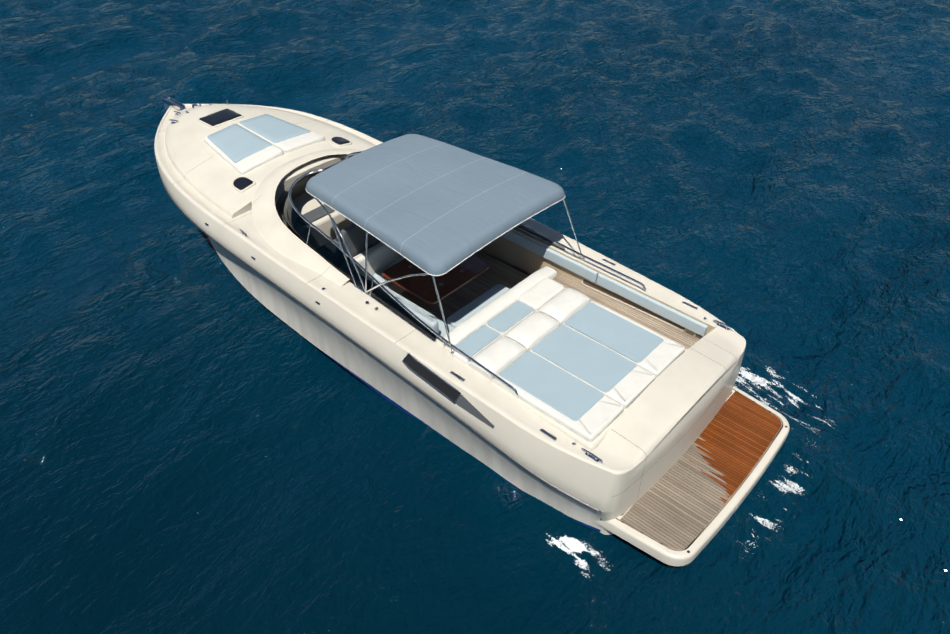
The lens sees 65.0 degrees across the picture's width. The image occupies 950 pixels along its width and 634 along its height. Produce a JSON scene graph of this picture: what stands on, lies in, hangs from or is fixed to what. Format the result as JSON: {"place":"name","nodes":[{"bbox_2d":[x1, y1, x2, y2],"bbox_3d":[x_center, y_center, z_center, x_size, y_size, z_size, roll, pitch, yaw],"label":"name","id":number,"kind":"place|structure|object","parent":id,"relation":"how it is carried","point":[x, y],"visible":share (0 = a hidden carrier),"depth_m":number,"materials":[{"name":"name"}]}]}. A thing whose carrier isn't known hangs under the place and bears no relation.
{"place":"outdoors","nodes":[
{"label":"outdoors","id":0,"kind":"place"},
{"bbox_2d":[205,223,579,428],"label":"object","id":1,"kind":"object","parent":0,"point":[433,380],"visible":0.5,"depth_m":11.36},
{"bbox_2d":[0,0,949,633],"bbox_3d":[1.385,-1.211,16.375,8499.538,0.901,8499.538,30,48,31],"label":"sea water","id":2,"kind":"structure","parent":0,"point":[196,436],"depth_m":14.83,"materials":[{"name":"blue liquid"}]},
{"bbox_2d":[155,156,745,534],"bbox_3d":[-2.061,-1.139,15.235,14.440,2.501,4.600,30,48,31],"label":"hull","id":3,"kind":"object","parent":2,"relation":"on","point":[609,495],"visible":0.21,"depth_m":11.76,"materials":[{"name":"beige plastic"}]},
{"bbox_2d":[159,173,600,512],"bbox_3d":[-2.015,-1.497,14.886,14.086,0.864,4.638,30,48,31],"label":"rub rail","id":4,"kind":"object","parent":3,"relation":"on","point":[486,439],"visible":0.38,"depth_m":11.96,"materials":[{"name":"grey"}]},
{"bbox_2d":[154,104,745,474],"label":"deck","id":5,"kind":"structure","parent":3,"relation":"on","point":[199,173],"depth_m":12.71,"materials":[{"name":"beige plastic"}]},
{"bbox_2d":[204,114,324,174],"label":"sunpads","id":6,"kind":"object","parent":5,"relation":"on","point":[244,147],"visible":1,"depth_m":15.85,"materials":[{"name":"blue fabric"}]},
{"bbox_2d":[198,108,351,192],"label":"deck hatches","id":7,"kind":"object","parent":5,"relation":"on","point":[216,120],"visible":1,"depth_m":16.48,"materials":[{"name":"black glass"}]},
{"bbox_2d":[252,149,360,286],"bbox_3d":[-2.424,-2.371,14.646,3.640,0.561,4.026,30,48,31],"label":"windshield coaming","id":8,"kind":"object","parent":5,"relation":"on","point":[276,233],"visible":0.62,"depth_m":13.94,"materials":[{"name":"beige plastic"}]},
{"bbox_2d":[162,96,733,462],"bbox_3d":[-2.330,-2.228,14.654,14.353,0.744,4.226,30,48,31],"label":"deck hardware","id":9,"kind":"object","parent":5,"relation":"on","point":[169,102],"visible":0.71,"depth_m":12.74,"materials":[{"name":"silver metal"}]},
{"bbox_2d":[314,197,584,355],"bbox_3d":[-0.619,-1.627,13.137,3.927,1.511,3.512,30,48,31],"label":"bimini frame","id":10,"kind":"object","parent":5,"relation":"on","point":[366,291],"visible":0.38,"depth_m":12.61,"materials":[{"name":"silver metal"}]},
{"bbox_2d":[306,134,564,274],"bbox_3d":[-0.805,-2.232,12.858,3.630,0.293,3.281,30,48,31],"label":"bimini top","id":11,"kind":"object","parent":10,"relation":"on","point":[430,205],"visible":1,"depth_m":12.46,"materials":[{"name":"grey fabric"}]},
{"bbox_2d":[306,190,564,275],"bbox_3d":[-0.805,-2.141,12.933,3.646,0.082,3.297,30,48,31],"label":"canopy edge","id":12,"kind":"object","parent":11,"relation":"attached to","point":[415,264],"visible":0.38,"depth_m":11.88,"materials":[{"name":"grey fabric"}]},
{"bbox_2d":[275,151,645,398],"bbox_3d":[-0.825,-1.507,13.479,7.106,0.971,3.529,30,48,31],"label":"windshield frame","id":13,"kind":"object","parent":5,"relation":"on","point":[419,319],"visible":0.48,"depth_m":12.92,"materials":[{"name":"silver metal"}]},
{"bbox_2d":[276,154,564,340],"bbox_3d":[-1.464,-1.899,13.908,5.350,0.869,3.423,30,48,31],"label":"windshield","id":14,"kind":"object","parent":13,"relation":"in","point":[319,243],"visible":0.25,"depth_m":13.19,"materials":[{"name":"glass"}]},
{"bbox_2d":[291,183,714,335],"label":"cockpit interior wall","id":15,"kind":"structure","parent":5,"relation":"in","point":[513,254],"depth_m":14.30,"materials":[{"name":"brown wood"}]},
{"bbox_2d":[293,192,509,337],"bbox_3d":[-1.409,-1.472,14.194,5.140,1.440,2.992,30,48,31],"label":"cockpit furniture","id":16,"kind":"object","parent":15,"relation":"on","point":[385,262],"visible":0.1,"depth_m":13.42,"materials":[{"name":"white wood"}]},
{"bbox_2d":[441,266,699,450],"bbox_3d":[1.548,0.463,12.270,3.370,0.902,3.531,30,48,31],"label":"stern sun pad","id":17,"kind":"object","parent":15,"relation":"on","point":[582,364],"visible":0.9,"depth_m":11.62,"materials":[{"name":"white fabric"}]},
{"bbox_2d":[501,230,707,338],"bbox_3d":[1.772,-0.901,13.711,5.406,0.527,0.071,28,47,30],"label":"bolster cushion","id":18,"kind":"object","parent":15,"relation":"attached to","point":[611,288],"depth_m":13.24,"materials":[{"name":"white leather"}]},
{"bbox_2d":[593,386,789,565],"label":"swim platform","id":19,"kind":"structure","parent":3,"relation":"attached to","point":[682,510],"depth_m":11.13,"materials":[{"name":"brown wood"}]}
]}

